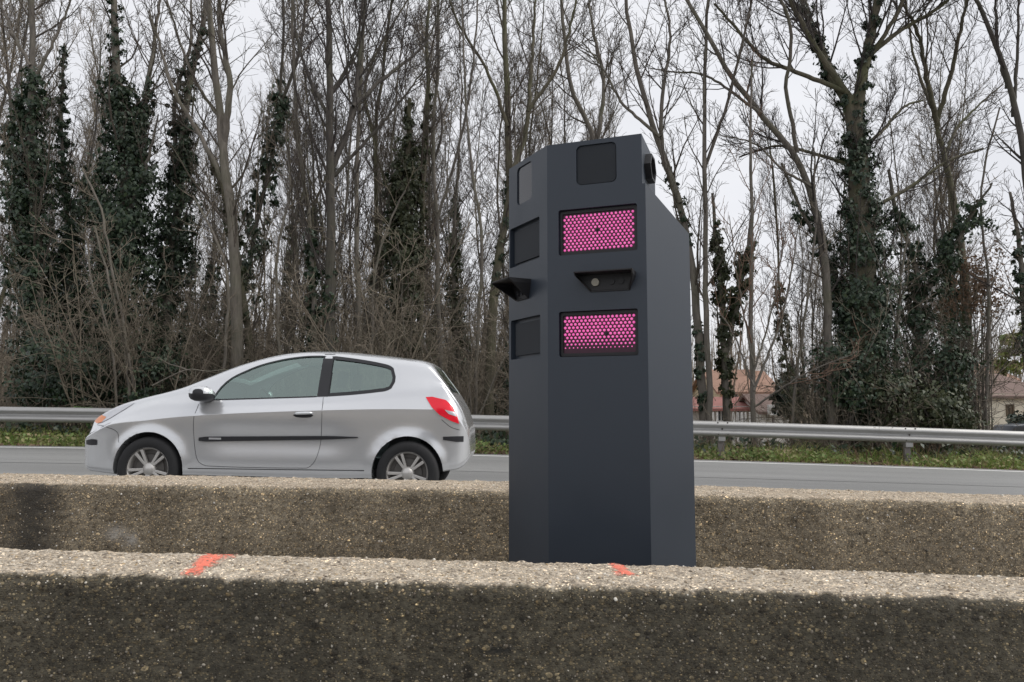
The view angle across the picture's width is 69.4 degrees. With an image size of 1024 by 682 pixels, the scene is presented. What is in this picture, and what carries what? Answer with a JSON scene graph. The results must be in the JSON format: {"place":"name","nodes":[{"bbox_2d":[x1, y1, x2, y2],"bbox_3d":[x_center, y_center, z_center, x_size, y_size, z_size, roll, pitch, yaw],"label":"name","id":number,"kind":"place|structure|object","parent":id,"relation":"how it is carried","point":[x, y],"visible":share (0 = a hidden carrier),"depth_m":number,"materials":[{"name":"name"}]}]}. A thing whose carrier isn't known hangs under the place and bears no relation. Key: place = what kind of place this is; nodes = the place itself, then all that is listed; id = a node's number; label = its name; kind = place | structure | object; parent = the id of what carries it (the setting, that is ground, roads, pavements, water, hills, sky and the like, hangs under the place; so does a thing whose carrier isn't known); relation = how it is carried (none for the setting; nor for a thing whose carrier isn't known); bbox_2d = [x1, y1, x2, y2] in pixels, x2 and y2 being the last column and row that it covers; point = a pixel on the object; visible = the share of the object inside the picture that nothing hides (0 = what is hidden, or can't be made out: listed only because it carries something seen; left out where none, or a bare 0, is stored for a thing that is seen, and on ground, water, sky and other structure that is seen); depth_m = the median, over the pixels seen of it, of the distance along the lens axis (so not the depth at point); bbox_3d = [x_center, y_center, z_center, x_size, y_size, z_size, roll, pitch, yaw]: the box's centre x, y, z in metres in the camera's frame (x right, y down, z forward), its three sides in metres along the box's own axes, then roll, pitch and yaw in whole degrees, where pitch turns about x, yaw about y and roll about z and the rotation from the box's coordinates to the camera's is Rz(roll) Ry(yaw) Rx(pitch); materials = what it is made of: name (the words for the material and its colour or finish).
{"place":"outdoors","nodes":[
{"label":"outdoors","id":0,"kind":"place"},
{"bbox_2d":[0,351,941,466],"bbox_3d":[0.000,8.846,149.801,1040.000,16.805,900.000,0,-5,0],"label":"ground","id":1,"kind":"structure","parent":0,"point":[300,390],"depth_m":93.80,"materials":[{"name":"green plant"}]},
{"bbox_2d":[0,0,59,179],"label":"ivied tree","id":2,"kind":"object","parent":1,"relation":"on","point":[13,55],"visible":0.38,"depth_m":24.29,"materials":[{"name":"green plant"}]},
{"bbox_2d":[0,0,89,430],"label":"ivied tree","id":3,"kind":"object","parent":1,"relation":"on","point":[3,137],"visible":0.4,"depth_m":21.48,"materials":[{"name":"green plant"}]},
{"bbox_2d":[0,0,94,429],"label":"ivied tree","id":4,"kind":"object","parent":1,"relation":"on","point":[29,152],"visible":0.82,"depth_m":18.50,"materials":[{"name":"green plant"}]},
{"bbox_2d":[18,5,99,428],"bbox_3d":[-11.697,-3.171,19.323,2.088,11.566,1.910,4,-6,-35],"label":"ivied tree","id":5,"kind":"object","parent":1,"relation":"on","point":[67,199],"visible":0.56,"depth_m":19.35,"materials":[{"name":"green plant"}]},
{"bbox_2d":[0,329,120,432],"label":"evergreen shrub","id":6,"kind":"object","parent":1,"relation":"on","point":[55,391],"visible":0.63,"depth_m":16.70,"materials":[{"name":"green plant"}]},
{"bbox_2d":[0,0,140,426],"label":"ivied tree","id":7,"kind":"object","parent":1,"relation":"on","point":[94,57],"visible":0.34,"depth_m":23.35,"materials":[{"name":"green plant"}]},
{"bbox_2d":[0,213,164,434],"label":"bare shrub","id":8,"kind":"object","parent":1,"relation":"on","point":[80,358],"visible":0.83,"depth_m":16.38,"materials":[{"name":"brown plant"}]},
{"bbox_2d":[2,239,195,407],"bbox_3d":[-9.500,-0.051,17.144,3.862,4.952,3.480,1,-5,-12],"label":"bare shrub","id":9,"kind":"object","parent":1,"relation":"on","point":[100,353],"visible":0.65,"depth_m":16.80,"materials":[{"name":"brown plant"}]},
{"bbox_2d":[62,159,148,399],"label":"sapling","id":10,"kind":"object","parent":1,"relation":"on","point":[110,261],"visible":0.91,"depth_m":17.14,"materials":[{"name":"brown plant"}]},
{"bbox_2d":[59,213,153,401],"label":"sapling","id":11,"kind":"object","parent":1,"relation":"on","point":[114,300],"visible":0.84,"depth_m":17.07,"materials":[{"name":"brown plant"}]},
{"bbox_2d":[74,214,143,406],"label":"sapling","id":12,"kind":"object","parent":1,"relation":"on","point":[102,310],"visible":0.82,"depth_m":16.98,"materials":[{"name":"brown plant"}]},
{"bbox_2d":[72,0,191,426],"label":"ivied tree","id":13,"kind":"object","parent":1,"relation":"on","point":[131,146],"visible":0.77,"depth_m":18.76,"materials":[{"name":"green plant"}]},
{"bbox_2d":[100,332,194,402],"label":"evergreen shrub","id":14,"kind":"object","parent":1,"relation":"on","point":[155,369],"visible":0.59,"depth_m":17.37,"materials":[{"name":"green plant"}]},
{"bbox_2d":[20,235,286,405],"bbox_3d":[-8.344,-0.199,17.446,5.350,5.364,3.425,1,-5,-8],"label":"bare shrub","id":15,"kind":"object","parent":1,"relation":"on","point":[181,360],"visible":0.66,"depth_m":17.50,"materials":[{"name":"brown plant"}]},
{"bbox_2d":[127,0,243,390],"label":"ivied tree","id":16,"kind":"object","parent":1,"relation":"on","point":[177,240],"visible":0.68,"depth_m":20.32,"materials":[{"name":"green plant"}]},
{"bbox_2d":[132,127,239,366],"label":"ivied tree","id":17,"kind":"object","parent":1,"relation":"on","point":[211,267],"visible":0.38,"depth_m":24.71,"materials":[{"name":"green plant"}]},
{"bbox_2d":[111,0,291,367],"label":"bare tree","id":18,"kind":"object","parent":1,"relation":"on","point":[222,117],"visible":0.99,"depth_m":18.20,"materials":[{"name":"brown plant"}]},
{"bbox_2d":[166,73,272,379],"bbox_3d":[-7.928,-2.333,19.962,2.836,10.057,1.946,-1,-5,6],"label":"bare tree","id":19,"kind":"object","parent":1,"relation":"on","point":[245,310],"visible":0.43,"depth_m":19.82,"materials":[{"name":"brown plant"}]},
{"bbox_2d":[172,179,276,370],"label":"sapling","id":20,"kind":"object","parent":1,"relation":"on","point":[227,296],"visible":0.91,"depth_m":17.53,"materials":[{"name":"brown plant"}]},
{"bbox_2d":[0,192,508,439],"bbox_3d":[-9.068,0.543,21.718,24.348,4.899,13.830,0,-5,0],"label":"undergrowth","id":21,"kind":"object","parent":1,"relation":"on","point":[289,395],"visible":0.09,"depth_m":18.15,"materials":[{"name":"brown plant"}]},
{"bbox_2d":[177,0,340,380],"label":"ivied tree","id":22,"kind":"object","parent":1,"relation":"on","point":[279,98],"visible":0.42,"depth_m":22.45,"materials":[{"name":"green plant"}]},
{"bbox_2d":[176,208,352,396],"bbox_3d":[-6.913,-0.367,20.986,4.746,6.284,5.142,-1,-5,14],"label":"bare shrub","id":23,"kind":"object","parent":1,"relation":"on","point":[284,317],"visible":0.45,"depth_m":20.30,"materials":[{"name":"brown plant"}]},
{"bbox_2d":[244,129,314,396],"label":"sapling","id":24,"kind":"object","parent":1,"relation":"on","point":[276,282],"visible":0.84,"depth_m":17.59,"materials":[{"name":"brown plant"}]},
{"bbox_2d":[243,3,322,396],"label":"ivied tree","id":25,"kind":"object","parent":1,"relation":"on","point":[277,225],"visible":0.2,"depth_m":35.21,"materials":[{"name":"green plant"}]},
{"bbox_2d":[248,80,323,395],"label":"bare tree","id":26,"kind":"object","parent":1,"relation":"on","point":[292,247],"visible":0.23,"depth_m":30.92,"materials":[{"name":"brown plant"}]},
{"bbox_2d":[202,229,392,396],"bbox_3d":[-5.676,-0.058,21.393,5.725,5.740,3.665,-3,-6,31],"label":"bare shrub","id":27,"kind":"object","parent":1,"relation":"on","point":[271,317],"visible":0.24,"depth_m":21.27,"materials":[{"name":"brown plant"}]},
{"bbox_2d":[263,67,338,396],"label":"bare tree","id":28,"kind":"object","parent":1,"relation":"on","point":[295,232],"visible":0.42,"depth_m":29.06,"materials":[{"name":"brown plant"}]},
{"bbox_2d":[269,0,353,393],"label":"ivied tree","id":29,"kind":"object","parent":1,"relation":"on","point":[319,192],"visible":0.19,"depth_m":29.76,"materials":[{"name":"green plant"}]},
{"bbox_2d":[276,76,347,395],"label":"bare tree","id":30,"kind":"object","parent":1,"relation":"on","point":[307,167],"visible":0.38,"depth_m":28.00,"materials":[{"name":"brown plant"}]},
{"bbox_2d":[271,0,357,395],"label":"ivied tree","id":31,"kind":"object","parent":1,"relation":"on","point":[313,296],"visible":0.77,"depth_m":18.23,"materials":[{"name":"brown plant"}]},
{"bbox_2d":[278,0,397,323],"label":"bare tree","id":32,"kind":"object","parent":1,"relation":"on","point":[347,169],"visible":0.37,"depth_m":20.83,"materials":[{"name":"brown plant"}]},
{"bbox_2d":[259,255,425,396],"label":"bare shrub","id":33,"kind":"object","parent":1,"relation":"on","point":[312,328],"visible":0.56,"depth_m":16.93,"materials":[{"name":"brown plant"}]},
{"bbox_2d":[319,13,391,351],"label":"bare tree","id":34,"kind":"object","parent":1,"relation":"on","point":[353,182],"visible":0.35,"depth_m":21.68,"materials":[{"name":"brown plant"}]},
{"bbox_2d":[324,0,395,390],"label":"bare tree","id":35,"kind":"object","parent":1,"relation":"on","point":[356,247],"visible":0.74,"depth_m":19.08,"materials":[{"name":"brown plant"}]},
{"bbox_2d":[256,0,484,392],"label":"bare tree","id":36,"kind":"object","parent":1,"relation":"on","point":[329,271],"visible":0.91,"depth_m":17.86,"materials":[{"name":"brown plant"}]},
{"bbox_2d":[320,0,436,382],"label":"bare tree","id":37,"kind":"object","parent":1,"relation":"on","point":[374,161],"visible":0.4,"depth_m":23.03,"materials":[{"name":"brown plant"}]},
{"bbox_2d":[292,216,483,391],"bbox_3d":[-3.618,-0.065,19.620,4.361,5.503,5.404,2,-5,-20],"label":"bare shrub","id":38,"kind":"object","parent":1,"relation":"on","point":[398,355],"visible":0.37,"depth_m":18.97,"materials":[{"name":"brown plant"}]},
{"bbox_2d":[271,180,505,395],"bbox_3d":[-2.551,-0.716,16.812,5.049,6.474,4.550,-2,-6,25],"label":"bare shrub","id":39,"kind":"object","parent":1,"relation":"on","point":[389,340],"visible":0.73,"depth_m":16.52,"materials":[{"name":"brown plant"}]},
{"bbox_2d":[348,165,428,388],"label":"sapling","id":40,"kind":"object","parent":1,"relation":"on","point":[378,259],"visible":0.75,"depth_m":17.71,"materials":[{"name":"brown plant"}]},
{"bbox_2d":[302,224,477,388],"bbox_3d":[-2.871,-0.304,18.826,4.690,5.918,5.812,2,-5,-18],"label":"bare shrub","id":41,"kind":"object","parent":1,"relation":"on","point":[382,337],"visible":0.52,"depth_m":18.23,"materials":[{"name":"brown plant"}]},
{"bbox_2d":[336,0,470,359],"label":"ivied tree","id":42,"kind":"object","parent":1,"relation":"on","point":[405,218],"visible":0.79,"depth_m":20.05,"materials":[{"name":"green plant"}]},
{"bbox_2d":[353,0,485,386],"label":"ivied tree","id":43,"kind":"object","parent":1,"relation":"on","point":[386,194],"visible":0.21,"depth_m":22.60,"materials":[{"name":"green plant"}]},
{"bbox_2d":[401,0,476,378],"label":"bare tree","id":44,"kind":"object","parent":1,"relation":"on","point":[441,124],"visible":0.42,"depth_m":27.28,"materials":[{"name":"brown plant"}]},
{"bbox_2d":[394,285,508,414],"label":"bare shrub","id":45,"kind":"object","parent":1,"relation":"on","point":[468,376],"visible":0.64,"depth_m":17.94,"materials":[{"name":"brown plant"}]},
{"bbox_2d":[428,150,474,393],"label":"ivied tree","id":46,"kind":"object","parent":1,"relation":"on","point":[454,278],"visible":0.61,"depth_m":22.69,"materials":[{"name":"green plant"}]},
{"bbox_2d":[417,0,502,369],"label":"bare tree","id":47,"kind":"object","parent":1,"relation":"on","point":[436,218],"visible":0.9,"depth_m":19.74,"materials":[{"name":"brown plant"}]},
{"bbox_2d":[417,0,505,412],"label":"ivied tree","id":48,"kind":"object","parent":1,"relation":"on","point":[458,165],"visible":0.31,"depth_m":31.08,"materials":[{"name":"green plant"}]},
{"bbox_2d":[418,0,514,433],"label":"bare tree","id":49,"kind":"object","parent":1,"relation":"on","point":[465,97],"visible":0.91,"depth_m":18.71,"materials":[{"name":"brown plant"}]},
{"bbox_2d":[436,53,505,392],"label":"bare tree","id":50,"kind":"object","parent":1,"relation":"on","point":[481,211],"visible":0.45,"depth_m":41.27,"materials":[{"name":"brown plant"}]},
{"bbox_2d":[465,0,542,316],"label":"bare tree","id":51,"kind":"object","parent":1,"relation":"on","point":[498,180],"visible":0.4,"depth_m":22.78,"materials":[{"name":"brown plant"}]},
{"bbox_2d":[465,8,546,438],"bbox_3d":[0.256,-3.284,21.867,2.899,12.891,3.332,4,-6,-37],"label":"ivied tree","id":52,"kind":"object","parent":1,"relation":"on","point":[505,322],"visible":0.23,"depth_m":21.52,"materials":[{"name":"green plant"}]},
{"bbox_2d":[0,407,1023,464],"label":"guard rail","id":53,"kind":"object","parent":1,"relation":"on","point":[908,437],"visible":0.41,"depth_m":15.23,"materials":[{"name":"metal"}]},
{"bbox_2d":[0,424,1023,469],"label":"grass","id":54,"kind":"structure","parent":1,"relation":"on","point":[777,458],"depth_m":15.52,"materials":[{"name":"green plant"}]},
{"bbox_2d":[0,211,1023,439],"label":"woodland","id":55,"kind":"object","parent":1,"relation":"on","point":[714,356],"visible":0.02,"depth_m":50.42,"materials":[{"name":"brown plant"}]},
{"bbox_2d":[0,422,1023,461],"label":"ivy ground cover","id":56,"kind":"object","parent":1,"relation":"on","point":[492,440],"visible":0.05,"depth_m":16.23,"materials":[{"name":"green plant"}]},
{"bbox_2d":[0,423,1023,468],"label":"dry stalks","id":57,"kind":"object","parent":1,"relation":"on","point":[794,448],"visible":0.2,"depth_m":15.60,"materials":[{"name":"beige plant"}]},
{"bbox_2d":[476,15,576,316],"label":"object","id":58,"kind":"object","parent":1,"relation":"on","point":[549,135],"visible":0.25,"depth_m":24.53,"materials":[{"name":"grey plant"}]},
{"bbox_2d":[481,0,572,272],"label":"bare tree","id":59,"kind":"object","parent":1,"relation":"on","point":[533,120],"visible":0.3,"depth_m":26.04,"materials":[{"name":"brown plant"}]},
{"bbox_2d":[437,0,629,438],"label":"bare tree","id":60,"kind":"object","parent":1,"relation":"on","point":[502,240],"visible":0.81,"depth_m":19.66,"materials":[{"name":"brown plant"}]},
{"bbox_2d":[528,0,597,154],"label":"bare tree","id":61,"kind":"object","parent":1,"relation":"on","point":[564,140],"visible":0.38,"depth_m":23.39,"materials":[{"name":"brown plant"}]},
{"bbox_2d":[525,0,636,139],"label":"bare tree","id":62,"kind":"object","parent":1,"relation":"on","point":[586,122],"visible":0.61,"depth_m":21.33,"materials":[{"name":"brown plant"}]},
{"bbox_2d":[554,0,722,442],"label":"bare tree","id":63,"kind":"object","parent":1,"relation":"on","point":[699,370],"visible":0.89,"depth_m":19.06,"materials":[{"name":"brown plant"}]},
{"bbox_2d":[664,0,772,443],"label":"bare tree","id":64,"kind":"object","parent":1,"relation":"on","point":[706,284],"visible":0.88,"depth_m":18.15,"materials":[{"name":"brown plant"}]},
{"bbox_2d":[692,356,774,396],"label":"house","id":65,"kind":"structure","parent":1,"relation":"on","point":[741,377],"depth_m":53.64,"materials":[{"name":"tile"}]},
{"bbox_2d":[697,175,773,443],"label":"ivied tree","id":66,"kind":"object","parent":1,"relation":"on","point":[724,363],"visible":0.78,"depth_m":18.71,"materials":[{"name":"green plant"}]},
{"bbox_2d":[614,0,871,450],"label":"bare tree","id":67,"kind":"object","parent":1,"relation":"on","point":[821,240],"visible":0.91,"depth_m":18.06,"materials":[{"name":"brown plant"}]},
{"bbox_2d":[737,28,816,447],"bbox_3d":[11.062,-3.366,30.473,3.999,19.826,2.988,2,-6,-25],"label":"bare tree","id":68,"kind":"object","parent":1,"relation":"on","point":[777,235],"visible":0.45,"depth_m":30.57,"materials":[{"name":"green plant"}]},
{"bbox_2d":[699,36,876,446],"bbox_3d":[6.088,-2.481,17.364,4.251,10.506,2.552,-2,-6,24],"label":"sapling","id":69,"kind":"object","parent":1,"relation":"on","point":[753,364],"visible":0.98,"depth_m":17.33,"materials":[{"name":"brown plant"}]},
{"bbox_2d":[735,274,846,444],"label":"bare shrub","id":70,"kind":"object","parent":1,"relation":"on","point":[787,379],"visible":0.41,"depth_m":19.07,"materials":[{"name":"brown plant"}]},
{"bbox_2d":[756,132,849,350],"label":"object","id":71,"kind":"object","parent":1,"relation":"on","point":[796,217],"visible":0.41,"depth_m":18.82,"materials":[{"name":"green plant"}]},
{"bbox_2d":[764,125,846,447],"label":"sapling","id":72,"kind":"object","parent":1,"relation":"on","point":[803,324],"visible":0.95,"depth_m":17.77,"materials":[{"name":"grey plant"}]},
{"bbox_2d":[787,213,828,442],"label":"bare tree","id":73,"kind":"object","parent":1,"relation":"on","point":[810,284],"visible":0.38,"depth_m":35.15,"materials":[{"name":"brown plant"}]},
{"bbox_2d":[758,280,911,441],"bbox_3d":[7.900,0.792,18.061,3.400,4.290,4.213,-3,-6,29],"label":"bare shrub","id":74,"kind":"object","parent":1,"relation":"on","point":[832,356],"visible":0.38,"depth_m":17.55,"materials":[{"name":"brown plant"}]},
{"bbox_2d":[786,333,915,452],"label":"evergreen shrub","id":75,"kind":"object","parent":1,"relation":"on","point":[849,396],"visible":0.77,"depth_m":17.20,"materials":[{"name":"green plant"}]},
{"bbox_2d":[708,0,1012,455],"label":"ivied tree","id":76,"kind":"object","parent":1,"relation":"on","point":[860,201],"visible":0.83,"depth_m":18.34,"materials":[{"name":"green plant"}]},
{"bbox_2d":[746,329,1022,454],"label":"undergrowth","id":77,"kind":"object","parent":1,"relation":"on","point":[825,444],"visible":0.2,"depth_m":16.98,"materials":[{"name":"brown plant"}]},
{"bbox_2d":[848,361,937,453],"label":"evergreen shrub","id":78,"kind":"object","parent":1,"relation":"on","point":[892,414],"visible":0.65,"depth_m":16.89,"materials":[{"name":"green plant"}]},
{"bbox_2d":[866,52,945,426],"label":"bare tree","id":79,"kind":"object","parent":1,"relation":"on","point":[896,169],"visible":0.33,"depth_m":28.86,"materials":[{"name":"brown plant"}]},
{"bbox_2d":[822,193,1023,452],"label":"bare shrub","id":80,"kind":"object","parent":1,"relation":"on","point":[929,310],"visible":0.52,"depth_m":17.52,"materials":[{"name":"brown plant"}]},
{"bbox_2d":[886,1,984,376],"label":"ivied tree","id":81,"kind":"object","parent":1,"relation":"on","point":[952,145],"visible":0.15,"depth_m":29.23,"materials":[{"name":"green plant"}]},
{"bbox_2d":[875,113,998,426],"bbox_3d":[10.652,-1.296,18.374,2.641,8.886,2.478,-3,-6,29],"label":"ivied tree","id":82,"kind":"object","parent":1,"relation":"on","point":[970,220],"visible":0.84,"depth_m":18.64,"materials":[{"name":"green plant"}]},
{"bbox_2d":[891,372,993,455],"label":"evergreen shrub","id":83,"kind":"object","parent":1,"relation":"on","point":[943,410],"visible":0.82,"depth_m":16.61,"materials":[{"name":"green plant"}]},
{"bbox_2d":[902,308,996,452],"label":"evergreen shrub","id":84,"kind":"object","parent":1,"relation":"on","point":[961,366],"visible":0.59,"depth_m":17.71,"materials":[{"name":"green plant"}]},
{"bbox_2d":[882,249,1023,426],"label":"bare shrub","id":85,"kind":"object","parent":1,"relation":"on","point":[995,378],"visible":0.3,"depth_m":19.46,"materials":[{"name":"brown plant"}]},
{"bbox_2d":[884,0,1023,448],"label":"bare tree","id":86,"kind":"object","parent":1,"relation":"on","point":[936,117],"visible":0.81,"depth_m":19.71,"materials":[{"name":"brown plant"}]},
{"bbox_2d":[888,56,1021,382],"bbox_3d":[15.488,-1.929,25.749,4.911,14.972,3.388,2,-6,-25],"label":"ivied tree","id":87,"kind":"object","parent":1,"relation":"on","point":[950,285],"visible":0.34,"depth_m":25.61,"materials":[{"name":"green plant"}]},
{"bbox_2d":[906,11,1005,364],"bbox_3d":[18.353,-3.071,30.323,3.182,20.287,4.258,1,-5,-14],"label":"ivied tree","id":88,"kind":"object","parent":1,"relation":"on","point":[970,120],"visible":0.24,"depth_m":30.05,"materials":[{"name":"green plant"}]},
{"bbox_2d":[932,228,1023,451],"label":"bare tree","id":89,"kind":"object","parent":1,"relation":"on","point":[974,306],"visible":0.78,"depth_m":18.85,"materials":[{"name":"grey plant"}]},
{"bbox_2d":[943,99,1023,450],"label":"sapling","id":90,"kind":"object","parent":1,"relation":"on","point":[988,321],"visible":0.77,"depth_m":18.42,"materials":[{"name":"grey plant"}]},
{"bbox_2d":[953,0,1023,310],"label":"bare tree","id":91,"kind":"object","parent":1,"relation":"on","point":[1009,87],"visible":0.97,"depth_m":18.09,"materials":[{"name":"brown plant"}]},
{"bbox_2d":[976,374,1023,428],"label":"house","id":92,"kind":"structure","parent":1,"relation":"on","point":[1007,394],"depth_m":47.83,"materials":[{"name":"brown tile"}]},
{"bbox_2d":[989,166,1023,369],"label":"ivied tree","id":93,"kind":"object","parent":1,"relation":"on","point":[1019,277],"visible":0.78,"depth_m":20.50,"materials":[{"name":"green plant"}]},
{"bbox_2d":[0,445,1023,494],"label":"road","id":94,"kind":"structure","parent":0,"point":[66,460],"depth_m":11.50,"materials":[{"name":"grey asphalt"}]},
{"bbox_2d":[85,351,475,480],"bbox_3d":[-2.362,0.887,8.033,3.897,1.532,1.981,1,-5,0],"label":"hatchback car","id":95,"kind":"object","parent":94,"relation":"on","point":[414,420],"visible":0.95,"depth_m":7.21,"materials":[{"name":"silver metal"}]},
{"bbox_2d":[0,0,1023,381],"label":"sky","id":96,"kind":"structure","parent":0,"point":[734,192],"materials":[{"name":"white"}]},
{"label":"median gravel","id":97,"kind":"structure","parent":0,"visible":0},
{"bbox_2d":[0,547,1023,681],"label":"median wall","id":98,"kind":"structure","parent":97,"relation":"on","point":[88,616],"depth_m":1.92,"materials":[{"name":"concrete"}]},
{"bbox_2d":[0,473,1023,576],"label":"median wall","id":99,"kind":"structure","parent":97,"relation":"on","point":[844,530],"depth_m":4.10,"materials":[{"name":"concrete"}]},
{"bbox_2d":[491,134,695,566],"bbox_3d":[0.379,0.217,3.401,0.924,2.146,0.734,-2,-5,18],"label":"speed camera","id":100,"kind":"object","parent":97,"relation":"on","point":[594,286],"visible":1,"depth_m":3.17,"materials":[{"name":"black plastic"}]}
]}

